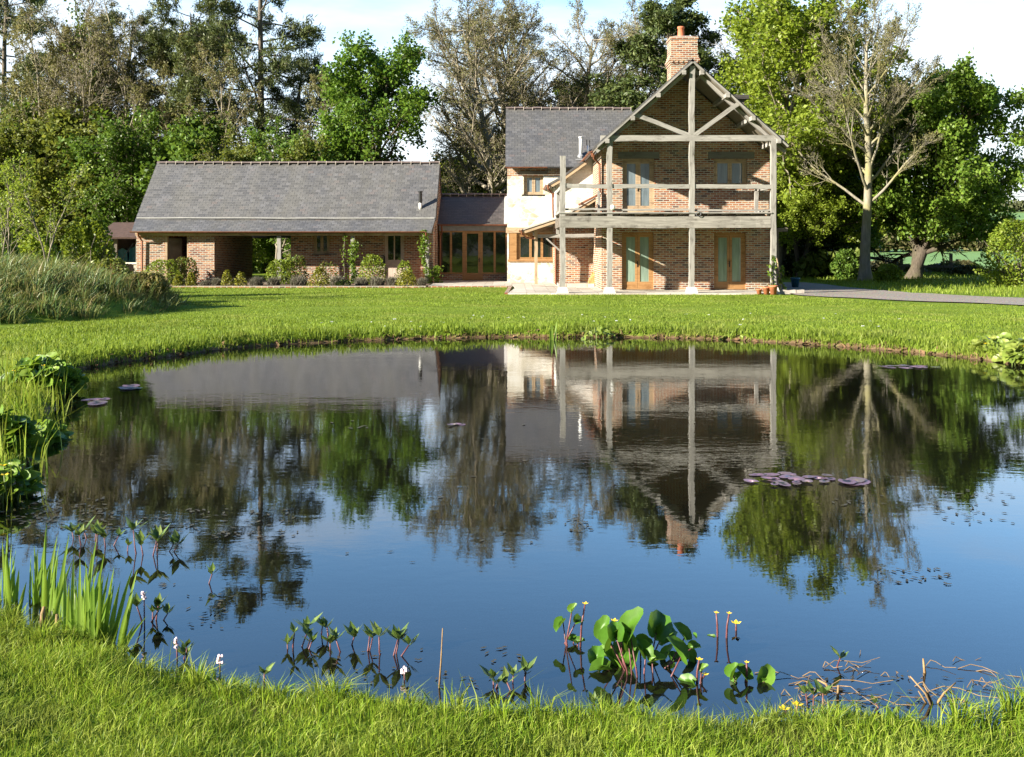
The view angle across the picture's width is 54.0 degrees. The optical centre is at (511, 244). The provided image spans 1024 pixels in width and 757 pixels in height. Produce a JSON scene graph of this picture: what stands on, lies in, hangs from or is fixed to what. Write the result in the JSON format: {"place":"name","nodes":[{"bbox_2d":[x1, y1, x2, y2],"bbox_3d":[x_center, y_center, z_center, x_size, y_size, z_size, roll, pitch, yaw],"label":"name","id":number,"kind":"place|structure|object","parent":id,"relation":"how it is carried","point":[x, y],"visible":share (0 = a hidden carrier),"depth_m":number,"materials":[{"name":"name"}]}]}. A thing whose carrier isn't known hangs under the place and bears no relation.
{"place":"outdoors","nodes":[
{"label":"outdoors","id":0,"kind":"place"},
{"bbox_2d":[429,280,511,285],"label":"link terrace","id":1,"kind":"structure","parent":0,"point":[475,283],"depth_m":44.50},
{"bbox_2d":[0,337,1023,729],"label":"pond water","id":2,"kind":"structure","parent":0,"point":[644,457],"depth_m":7.11,"materials":[{"name":"liquid"}]},
{"bbox_2d":[58,516,124,546],"bbox_3d":[-2.692,1.841,6.373,0.465,0.222,0.254,0,0,30],"label":"bogbean","id":3,"kind":"object","parent":2,"relation":"on","point":[96,528],"visible":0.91,"depth_m":6.37,"materials":[{"name":"green plant"}]},
{"bbox_2d":[131,591,174,626],"bbox_3d":[-1.818,1.839,5.055,0.230,0.228,0.119,0,0,-41],"label":"bogbean","id":4,"kind":"object","parent":2,"relation":"on","point":[157,603],"visible":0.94,"depth_m":5.05,"materials":[{"name":"green plant"}]},
{"bbox_2d":[125,517,189,555],"bbox_3d":[-2.195,1.816,6.169,0.410,0.273,0.197,0,0,0],"label":"bogbean","id":5,"kind":"object","parent":2,"relation":"on","point":[156,532],"visible":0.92,"depth_m":6.18,"materials":[{"name":"green plant"}]},
{"bbox_2d":[282,612,339,649],"bbox_3d":[-0.916,1.865,4.774,0.281,0.174,0.252,0,0,14],"label":"bogbean","id":6,"kind":"object","parent":2,"relation":"in","point":[306,624],"visible":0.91,"depth_m":4.74,"materials":[{"name":"green plant"}]},
{"bbox_2d":[328,620,418,679],"bbox_3d":[-0.602,1.849,4.625,0.532,0.206,0.268,0,0,36],"label":"bogbean","id":7,"kind":"object","parent":2,"relation":"on","point":[398,634],"visible":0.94,"depth_m":4.67,"materials":[{"name":"green plant"}]},
{"bbox_2d":[0,420,1012,707],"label":"floating weed","id":8,"kind":"object","parent":2,"relation":"on","point":[510,552],"visible":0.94,"depth_m":6.55,"materials":[{"name":"plant"}]},
{"bbox_2d":[480,655,536,690],"bbox_3d":[-0.002,1.879,4.333,0.258,0.147,0.143,0,0,-16],"label":"bogbean","id":9,"kind":"object","parent":2,"relation":"in","point":[504,675],"visible":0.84,"depth_m":4.35,"materials":[{"name":"green plant"}]},
{"bbox_2d":[553,602,587,646],"bbox_3d":[0.278,1.856,4.753,0.167,0.331,0.100,0,0,0],"label":"kingcup","id":10,"kind":"object","parent":2,"relation":"in","point":[560,620],"visible":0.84,"depth_m":4.75,"materials":[{"name":"green plant"}]},
{"bbox_2d":[587,606,700,677],"bbox_3d":[0.583,1.812,4.512,0.533,0.424,0.288,0,0,0],"label":"kingcup","id":11,"kind":"object","parent":2,"relation":"in","point":[625,648],"visible":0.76,"depth_m":4.50,"materials":[{"name":"green plant"}]},
{"bbox_2d":[724,660,774,684],"bbox_3d":[1.034,1.916,4.356,0.227,0.211,0.080,0,0,-6],"label":"kingcup","id":12,"kind":"object","parent":2,"relation":"in","point":[766,673],"visible":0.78,"depth_m":4.36,"materials":[{"name":"green plant"}]},
{"bbox_2d":[744,472,834,485],"bbox_3d":[2.230,1.890,8.124,0.775,0.012,0.486,0,0,-21],"label":"water lily","id":13,"kind":"object","parent":2,"relation":"on","point":[792,476],"visible":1,"depth_m":8.11,"materials":[{"name":"purple plant"}]},
{"bbox_2d":[755,650,1023,711],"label":"fallen stems","id":14,"kind":"object","parent":2,"relation":"on","point":[972,680],"visible":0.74,"depth_m":4.30,"materials":[{"name":"plant"}]},
{"bbox_2d":[0,210,1023,756],"bbox_3d":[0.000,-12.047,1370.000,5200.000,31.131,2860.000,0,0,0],"label":"ground","id":15,"kind":"structure","parent":0,"point":[970,256],"depth_m":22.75,"materials":[{"name":"plant"}]},
{"bbox_2d":[0,542,27,612],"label":"iris","id":16,"kind":"object","parent":15,"relation":"on","point":[10,590],"visible":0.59,"depth_m":5.29,"materials":[{"name":"green plant"}]},
{"bbox_2d":[0,160,35,257],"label":"sapling","id":17,"kind":"object","parent":15,"relation":"on","point":[14,217],"visible":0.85,"depth_m":30.68,"materials":[{"name":"green plant"}]},
{"bbox_2d":[0,404,44,460],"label":"kingcup","id":18,"kind":"object","parent":15,"relation":"on","point":[20,422],"visible":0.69,"depth_m":8.76,"materials":[{"name":"green plant"}]},
{"bbox_2d":[0,458,44,502],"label":"kingcup","id":19,"kind":"object","parent":15,"relation":"on","point":[32,479],"visible":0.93,"depth_m":7.49,"materials":[{"name":"green plant"}]},
{"bbox_2d":[0,101,50,257],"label":"airy tree","id":20,"kind":"object","parent":15,"relation":"on","point":[8,135],"visible":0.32,"depth_m":64.32,"materials":[{"name":"green plant"}]},
{"bbox_2d":[0,0,60,121],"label":"pine tree","id":21,"kind":"object","parent":15,"relation":"on","point":[3,17],"visible":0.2,"depth_m":75.41,"materials":[{"name":"green plant"}]},
{"bbox_2d":[18,232,58,262],"bbox_3d":[-16.484,0.714,35.041,1.887,2.287,1.534,0,0,0],"label":"shrub","id":22,"kind":"object","parent":15,"relation":"on","point":[34,242],"visible":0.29,"depth_m":34.74,"materials":[{"name":"green plant"}]},
{"bbox_2d":[0,352,88,399],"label":"kingcup","id":23,"kind":"object","parent":15,"relation":"on","point":[57,365],"visible":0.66,"depth_m":12.46,"materials":[{"name":"green plant"}]},
{"bbox_2d":[3,148,93,261],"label":"sapling","id":24,"kind":"object","parent":15,"relation":"on","point":[49,216],"visible":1,"depth_m":29.73,"materials":[{"name":"green plant"}]},
{"bbox_2d":[28,524,71,623],"bbox_3d":[-2.374,1.716,5.178,0.143,0.529,0.574,0,0,-36],"label":"iris","id":25,"kind":"object","parent":15,"relation":"on","point":[45,587],"visible":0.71,"depth_m":5.25,"materials":[{"name":"green plant"}]},
{"bbox_2d":[0,0,103,131],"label":"slim tree","id":26,"kind":"object","parent":15,"relation":"on","point":[11,84],"visible":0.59,"depth_m":67.12,"materials":[{"name":"green plant"}]},
{"bbox_2d":[34,419,73,447],"bbox_3d":[-4.720,1.861,9.600,0.887,0.323,0.824,0,0,0],"label":"kingcup","id":27,"kind":"object","parent":15,"relation":"on","point":[65,435],"visible":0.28,"depth_m":9.65,"materials":[{"name":"green plant"}]},
{"bbox_2d":[1,22,125,123],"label":"pine tree","id":28,"kind":"object","parent":15,"relation":"on","point":[29,65],"visible":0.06,"depth_m":70.82,"materials":[{"name":"green plant"}]},
{"bbox_2d":[0,97,130,262],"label":"tree","id":29,"kind":"object","parent":15,"relation":"on","point":[44,170],"visible":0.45,"depth_m":63.27,"materials":[{"name":"green plant"}]},
{"bbox_2d":[23,20,118,248],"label":"slim tree","id":30,"kind":"object","parent":15,"relation":"on","point":[61,68],"visible":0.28,"depth_m":67.49,"materials":[{"name":"green plant"}]},
{"bbox_2d":[27,13,118,137],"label":"slim tree","id":31,"kind":"object","parent":15,"relation":"on","point":[44,47],"visible":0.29,"depth_m":67.36,"materials":[{"name":"green plant"}]},
{"bbox_2d":[33,138,132,256],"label":"airy tree","id":32,"kind":"object","parent":15,"relation":"on","point":[61,231],"visible":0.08,"depth_m":63.55,"materials":[{"name":"green plant"}]},
{"bbox_2d":[10,0,157,154],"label":"bare tree","id":33,"kind":"object","parent":15,"relation":"on","point":[86,52],"visible":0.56,"depth_m":65.75,"materials":[{"name":"grey plant"}]},
{"bbox_2d":[0,0,167,134],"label":"bare tree","id":34,"kind":"object","parent":15,"relation":"on","point":[128,37],"visible":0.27,"depth_m":68.27,"materials":[{"name":"brown plant"}]},
{"bbox_2d":[54,216,132,269],"bbox_3d":[-13.963,0.473,33.021,2.234,2.777,1.845,0,0,9],"label":"shrub","id":35,"kind":"object","parent":15,"relation":"on","point":[90,236],"visible":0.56,"depth_m":32.70,"materials":[{"name":"green plant"}]},
{"bbox_2d":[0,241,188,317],"bbox_3d":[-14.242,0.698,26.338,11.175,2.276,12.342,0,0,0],"label":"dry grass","id":36,"kind":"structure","parent":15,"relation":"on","point":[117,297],"depth_m":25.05,"materials":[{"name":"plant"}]},
{"bbox_2d":[0,248,195,324],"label":"mound grass","id":37,"kind":"structure","parent":15,"relation":"on","point":[46,276],"depth_m":24.63,"materials":[{"name":"plant"}]},
{"bbox_2d":[61,538,146,648],"bbox_3d":[-1.973,1.694,4.813,0.639,0.572,0.196,0,0,35],"label":"iris","id":38,"kind":"object","parent":15,"relation":"on","point":[80,610],"visible":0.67,"depth_m":4.79,"materials":[{"name":"green plant"}]},
{"bbox_2d":[90,257,132,278],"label":"shrub","id":39,"kind":"object","parent":15,"relation":"on","point":[120,264],"visible":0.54,"depth_m":29.29,"materials":[{"name":"green plant"}]},
{"bbox_2d":[64,105,167,252],"bbox_3d":[-24.205,-3.317,62.934,6.901,10.892,6.116,0,0,-17],"label":"airy tree","id":40,"kind":"object","parent":15,"relation":"on","point":[113,145],"visible":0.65,"depth_m":61.62,"materials":[{"name":"green plant"}]},
{"bbox_2d":[52,108,181,261],"bbox_3d":[-24.823,-3.128,66.178,10.342,11.864,9.535,0,0,-32],"label":"tree","id":41,"kind":"object","parent":15,"relation":"on","point":[105,208],"visible":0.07,"depth_m":63.39,"materials":[{"name":"green plant"}]},
{"bbox_2d":[100,222,135,260],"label":"garden shed","id":42,"kind":"structure","parent":15,"relation":"on","point":[123,236],"depth_m":52.09,"materials":[{"name":"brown wood"}]},
{"bbox_2d":[76,10,172,143],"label":"slim tree","id":43,"kind":"object","parent":15,"relation":"on","point":[109,41],"visible":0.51,"depth_m":66.21,"materials":[{"name":"green plant"}]},
{"bbox_2d":[82,0,191,127],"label":"pine tree","id":44,"kind":"object","parent":15,"relation":"on","point":[114,16],"visible":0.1,"depth_m":70.86,"materials":[{"name":"green plant"}]},
{"bbox_2d":[121,271,171,294],"bbox_3d":[-9.997,1.080,27.449,1.399,0.708,1.179,0,0,-20],"label":"shrub","id":45,"kind":"object","parent":15,"relation":"on","point":[154,277],"visible":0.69,"depth_m":27.30,"materials":[{"name":"green plant"}]},
{"bbox_2d":[117,30,220,141],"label":"slim tree","id":46,"kind":"object","parent":15,"relation":"on","point":[161,74],"visible":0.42,"depth_m":65.59,"materials":[{"name":"green plant"}]},
{"bbox_2d":[109,12,254,155],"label":"pine tree","id":47,"kind":"object","parent":15,"relation":"on","point":[174,62],"visible":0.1,"depth_m":68.94,"materials":[{"name":"green plant"}]},
{"bbox_2d":[126,106,266,262],"bbox_3d":[-20.070,-3.019,63.608,9.972,11.441,9.195,0,0,39],"label":"tree","id":48,"kind":"object","parent":15,"relation":"on","point":[178,148],"visible":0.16,"depth_m":60.95,"materials":[{"name":"green plant"}]},
{"bbox_2d":[126,0,281,152],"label":"pine tree","id":49,"kind":"object","parent":15,"relation":"on","point":[152,40],"visible":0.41,"depth_m":66.34,"materials":[{"name":"green plant"}]},
{"bbox_2d":[168,40,264,160],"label":"slim tree","id":50,"kind":"object","parent":15,"relation":"on","point":[210,72],"visible":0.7,"depth_m":62.07,"materials":[{"name":"green plant"}]},
{"bbox_2d":[186,121,279,264],"bbox_3d":[-16.454,-2.672,59.363,5.259,9.367,5.935,0,0,-24],"label":"airy tree","id":51,"kind":"object","parent":15,"relation":"on","point":[235,155],"visible":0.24,"depth_m":59.03,"materials":[{"name":"green plant"}]},
{"bbox_2d":[164,0,351,272],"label":"pine tree","id":52,"kind":"object","parent":15,"relation":"on","point":[307,33],"visible":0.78,"depth_m":65.47,"materials":[{"name":"green plant"}]},
{"bbox_2d":[252,238,290,272],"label":"tree","id":53,"kind":"object","parent":15,"relation":"on","point":[269,249],"visible":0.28,"depth_m":61.78,"materials":[{"name":"green plant"}]},
{"bbox_2d":[130,161,441,283],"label":"barn","id":54,"kind":"structure","parent":15,"relation":"on","point":[213,218],"depth_m":46.90,"materials":[{"name":"tile"}]},
{"bbox_2d":[384,236,403,281],"bbox_3d":[-5.522,0.619,46.970,0.936,2.283,0.200,0,0,0],"label":"door","id":55,"kind":"structure","parent":54,"relation":"in","point":[394,245],"depth_m":46.98,"materials":[{"name":"paint"}]},
{"bbox_2d":[233,51,344,272],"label":"pine tree","id":56,"kind":"object","parent":15,"relation":"on","point":[304,69],"visible":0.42,"depth_m":67.95,"materials":[{"name":"green plant"}]},
{"bbox_2d":[242,115,335,275],"bbox_3d":[-12.805,-2.642,57.330,5.889,9.295,5.219,0,0,-32],"label":"airy tree","id":57,"kind":"object","parent":15,"relation":"on","point":[278,143],"visible":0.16,"depth_m":56.97,"materials":[{"name":"green plant"}]},
{"bbox_2d":[169,282,430,286],"bbox_3d":[-10.396,1.770,44.216,13.631,0.036,5.319,0,0,0],"label":"flower bed","id":58,"kind":"object","parent":15,"relation":"on","point":[283,284],"visible":0.19,"depth_m":43.78,"materials":[{"name":"soil"}]},
{"bbox_2d":[141,258,183,283],"bbox_3d":[-15.423,1.231,44.220,1.865,1.236,1.564,0,0,-23],"label":"shrub","id":59,"kind":"object","parent":58,"relation":"on","point":[160,267],"visible":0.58,"depth_m":44.16,"materials":[{"name":"green plant"}]},
{"bbox_2d":[263,259,298,283],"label":"shrub","id":60,"kind":"object","parent":58,"relation":"on","point":[270,272],"visible":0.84,"depth_m":44.22,"materials":[{"name":"green plant"}]},
{"bbox_2d":[358,254,387,284],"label":"shrub","id":61,"kind":"object","parent":58,"relation":"on","point":[374,268],"visible":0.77,"depth_m":44.07,"materials":[{"name":"green plant"}]},
{"bbox_2d":[278,133,333,259],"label":"airy tree","id":62,"kind":"object","parent":15,"relation":"on","point":[298,155],"visible":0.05,"depth_m":55.47,"materials":[{"name":"green plant"}]},
{"bbox_2d":[297,71,349,148],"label":"slim tree","id":63,"kind":"object","parent":15,"relation":"on","point":[315,80],"visible":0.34,"depth_m":59.64,"materials":[{"name":"green plant"}]},
{"bbox_2d":[172,286,511,293],"bbox_3d":[-6.995,1.840,39.047,14.010,0.220,5.897,0,0,0],"label":"brick edging","id":64,"kind":"object","parent":15,"relation":"on","point":[508,289],"visible":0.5,"depth_m":41.42,"materials":[{"name":"brick"}]},
{"bbox_2d":[289,122,408,160],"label":"tree","id":65,"kind":"object","parent":15,"relation":"on","point":[337,156],"visible":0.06,"depth_m":56.55,"materials":[{"name":"green plant"}]},
{"bbox_2d":[312,26,446,192],"bbox_3d":[-7.877,-5.221,58.022,8.428,14.537,10.398,0,0,-6],"label":"leafy tree","id":66,"kind":"object","parent":15,"relation":"on","point":[370,112],"visible":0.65,"depth_m":56.81,"materials":[{"name":"green plant"}]},
{"bbox_2d":[440,149,500,193],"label":"airy tree","id":67,"kind":"object","parent":15,"relation":"on","point":[479,188],"visible":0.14,"depth_m":64.66,"materials":[{"name":"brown plant"}]},
{"bbox_2d":[437,193,506,279],"bbox_3d":[-1.917,-0.388,50.612,3.405,4.376,5.175,0,0,0],"label":"glazed link","id":68,"kind":"object","parent":15,"relation":"on","point":[472,237],"visible":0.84,"depth_m":48.65,"materials":[{"name":"wood"}]},
{"bbox_2d":[452,232,461,271],"bbox_3d":[-2.651,0.399,48.660,0.503,1.947,0.020,0,0,0],"label":"window","id":69,"kind":"structure","parent":68,"relation":"in","point":[456,236],"depth_m":48.65,"materials":[{"name":"clear glass"}]},
{"bbox_2d":[464,231,480,279],"bbox_3d":[-1.909,0.544,48.625,0.819,2.372,0.150,0,0,0],"label":"door","id":70,"kind":"structure","parent":68,"relation":"in","point":[472,240],"depth_m":48.64,"materials":[{"name":"brown wood"}]},
{"bbox_2d":[483,232,493,271],"bbox_3d":[-1.154,0.399,48.660,0.529,1.947,0.020,0,0,0],"label":"window","id":71,"kind":"structure","parent":68,"relation":"in","point":[488,237],"depth_m":48.65,"materials":[{"name":"clear glass"}]},
{"bbox_2d":[496,232,505,271],"bbox_3d":[-0.550,0.399,48.660,0.473,1.947,0.020,0,0,0],"label":"window","id":72,"kind":"structure","parent":68,"relation":"in","point":[500,236],"depth_m":48.65,"materials":[{"name":"clear glass"}]},
{"bbox_2d":[403,0,547,193],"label":"budding tree","id":73,"kind":"object","parent":15,"relation":"on","point":[486,157],"visible":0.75,"depth_m":59.96,"materials":[{"name":"grey plant"}]},
{"bbox_2d":[419,0,582,190],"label":"budding tree","id":74,"kind":"object","parent":15,"relation":"on","point":[535,24],"visible":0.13,"depth_m":68.98,"materials":[{"name":"grey plant"}]},
{"bbox_2d":[0,303,1023,371],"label":"rough grass","id":75,"kind":"structure","parent":15,"relation":"on","point":[177,341],"depth_m":20.65,"materials":[{"name":"plant"}]},
{"bbox_2d":[438,0,589,192],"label":"budding tree","id":76,"kind":"object","parent":15,"relation":"on","point":[522,32],"visible":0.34,"depth_m":65.44,"materials":[{"name":"grey plant"}]},
{"bbox_2d":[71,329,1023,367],"bbox_3d":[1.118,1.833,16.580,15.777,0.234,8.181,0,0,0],"label":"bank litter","id":77,"kind":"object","parent":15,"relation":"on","point":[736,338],"visible":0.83,"depth_m":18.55,"materials":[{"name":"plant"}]},
{"bbox_2d":[171,287,946,306],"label":"mown lawn","id":78,"kind":"structure","parent":15,"relation":"on","point":[484,298],"depth_m":32.84,"materials":[{"name":"plant"}]},
{"bbox_2d":[262,240,859,276],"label":"undergrowth","id":79,"kind":"object","parent":15,"relation":"on","point":[805,266],"visible":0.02,"depth_m":52.40,"materials":[{"name":"green plant"}]},
{"bbox_2d":[512,0,645,106],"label":"budding tree","id":80,"kind":"object","parent":15,"relation":"on","point":[607,40],"visible":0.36,"depth_m":65.02,"materials":[{"name":"grey plant"}]},
{"bbox_2d":[564,0,699,99],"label":"budding tree","id":81,"kind":"object","parent":15,"relation":"on","point":[635,20],"visible":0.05,"depth_m":73.92,"materials":[{"name":"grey plant"}]},
{"bbox_2d":[505,26,791,294],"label":"brick house","id":82,"kind":"structure","parent":15,"relation":"on","point":[690,137],"depth_m":38.30,"materials":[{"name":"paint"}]},
{"bbox_2d":[508,233,552,261],"bbox_3d":[0.943,0.143,46.065,2.279,1.311,0.270,0,0,0],"label":"window","id":83,"kind":"structure","parent":82,"relation":"in","point":[545,248],"depth_m":46.10,"materials":[{"name":"wood"}]},
{"bbox_2d":[622,232,652,288],"bbox_3d":[4.798,0.641,38.415,1.220,2.177,0.150,0,0,0],"label":"door","id":84,"kind":"structure","parent":82,"relation":"in","point":[637,247],"depth_m":38.41,"materials":[{"name":"brown wood"}]},
{"bbox_2d":[622,159,653,211],"bbox_3d":[4.818,-2.206,38.415,1.220,2.093,0.150,0,0,0],"label":"door","id":85,"kind":"structure","parent":82,"relation":"in","point":[634,171],"depth_m":38.41,"materials":[{"name":"beige wood"}]},
{"bbox_2d":[714,233,745,288],"bbox_3d":[8.315,0.652,38.415,1.220,2.157,0.150,0,0,0],"label":"door","id":86,"kind":"structure","parent":82,"relation":"in","point":[729,248],"depth_m":38.41,"materials":[{"name":"brown wood"}]},
{"bbox_2d":[714,159,746,184],"bbox_3d":[8.325,-2.724,38.445,1.281,1.057,0.090,0,0,0],"label":"window","id":87,"kind":"structure","parent":82,"relation":"in","point":[726,171],"depth_m":38.43,"materials":[{"name":"beige wood"}]},
{"bbox_2d":[558,0,764,114],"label":"conifer tree","id":88,"kind":"object","parent":15,"relation":"on","point":[657,20],"visible":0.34,"depth_m":61.33,"materials":[{"name":"plant"}]},
{"bbox_2d":[783,237,831,277],"bbox_3d":[16.000,0.602,53.882,2.509,2.582,2.142,0,0,-21],"label":"shrub","id":89,"kind":"object","parent":15,"relation":"on","point":[801,245],"visible":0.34,"depth_m":53.66,"materials":[{"name":"green plant"}]},
{"bbox_2d":[712,0,913,276],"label":"leafy tree","id":90,"kind":"object","parent":15,"relation":"on","point":[782,41],"visible":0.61,"depth_m":51.15,"materials":[{"name":"green plant"}]},
{"bbox_2d":[759,109,876,277],"bbox_3d":[15.686,-2.612,53.767,7.106,9.227,6.224,0,0,-29],"label":"leafy tree","id":91,"kind":"object","parent":15,"relation":"on","point":[828,216],"visible":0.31,"depth_m":52.11,"materials":[{"name":"green plant"}]},
{"bbox_2d":[758,85,889,276],"bbox_3d":[16.044,-3.190,54.355,7.027,10.417,8.023,0,0,-36],"label":"leafy tree","id":92,"kind":"object","parent":15,"relation":"on","point":[850,210],"visible":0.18,"depth_m":52.40,"materials":[{"name":"green plant"}]},
{"bbox_2d":[787,181,884,253],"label":"tree","id":93,"kind":"object","parent":15,"relation":"on","point":[851,244],"visible":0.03,"depth_m":56.48,"materials":[{"name":"green plant"}]},
{"bbox_2d":[829,248,858,279],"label":"shrub","id":94,"kind":"object","parent":15,"relation":"on","point":[845,262],"visible":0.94,"depth_m":50.74,"materials":[{"name":"green plant"}]},
{"bbox_2d":[768,0,955,280],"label":"bare tree","id":95,"kind":"object","parent":15,"relation":"on","point":[892,32],"visible":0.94,"depth_m":48.55,"materials":[{"name":"grey plant"}]},
{"bbox_2d":[858,134,905,273],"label":"leafy tree","id":96,"kind":"object","parent":15,"relation":"on","point":[875,244],"depth_m":64.05,"materials":[{"name":"green plant"}]},
{"bbox_2d":[873,263,904,281],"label":"shrub","id":97,"kind":"object","parent":15,"relation":"on","point":[889,272],"visible":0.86,"depth_m":46.95,"materials":[{"name":"green plant"}]},
{"bbox_2d":[779,282,1023,304],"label":"gravel drive","id":98,"kind":"structure","parent":15,"relation":"on","point":[816,289],"depth_m":34.64,"materials":[{"name":"gravel"}]},
{"bbox_2d":[849,47,1023,278],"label":"leafy tree","id":99,"kind":"object","parent":15,"relation":"on","point":[954,186],"visible":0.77,"depth_m":50.55,"materials":[{"name":"green plant"}]},
{"bbox_2d":[870,231,1022,251],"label":"field hedge","id":100,"kind":"object","parent":15,"relation":"on","point":[967,245],"visible":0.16,"depth_m":214.47,"materials":[{"name":"green plant"}]},
{"bbox_2d":[871,258,1023,273],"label":"field hedge","id":101,"kind":"object","parent":15,"relation":"on","point":[956,262],"visible":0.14,"depth_m":78.14,"materials":[{"name":"green plant"}]},
{"bbox_2d":[967,332,1013,356],"bbox_3d":[8.147,1.751,16.895,0.921,0.544,0.843,0,0,0],"label":"kingcup","id":102,"kind":"object","parent":15,"relation":"on","point":[995,340],"visible":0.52,"depth_m":16.81,"materials":[{"name":"green plant"}]},
{"bbox_2d":[971,218,1023,286],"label":"shrub","id":103,"kind":"object","parent":15,"relation":"on","point":[996,243],"visible":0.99,"depth_m":41.79,"materials":[{"name":"green plant"}]},
{"bbox_2d":[991,337,1023,365],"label":"kingcup","id":104,"kind":"object","parent":15,"relation":"on","point":[1011,352],"visible":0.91,"depth_m":15.84,"materials":[{"name":"green plant"}]},
{"bbox_2d":[0,0,1023,200],"label":"sky","id":105,"kind":"structure","parent":0,"point":[949,28],"materials":[{"name":"white"}]},
{"bbox_2d":[508,282,769,294],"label":"front terrace","id":106,"kind":"structure","parent":0,"point":[544,288],"depth_m":37.10,"materials":[{"name":"stone"}]},
{"bbox_2d":[781,271,1023,297],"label":"verge grass","id":107,"kind":"structure","parent":0,"point":[965,286],"depth_m":43.66,"materials":[{"name":"plant"}]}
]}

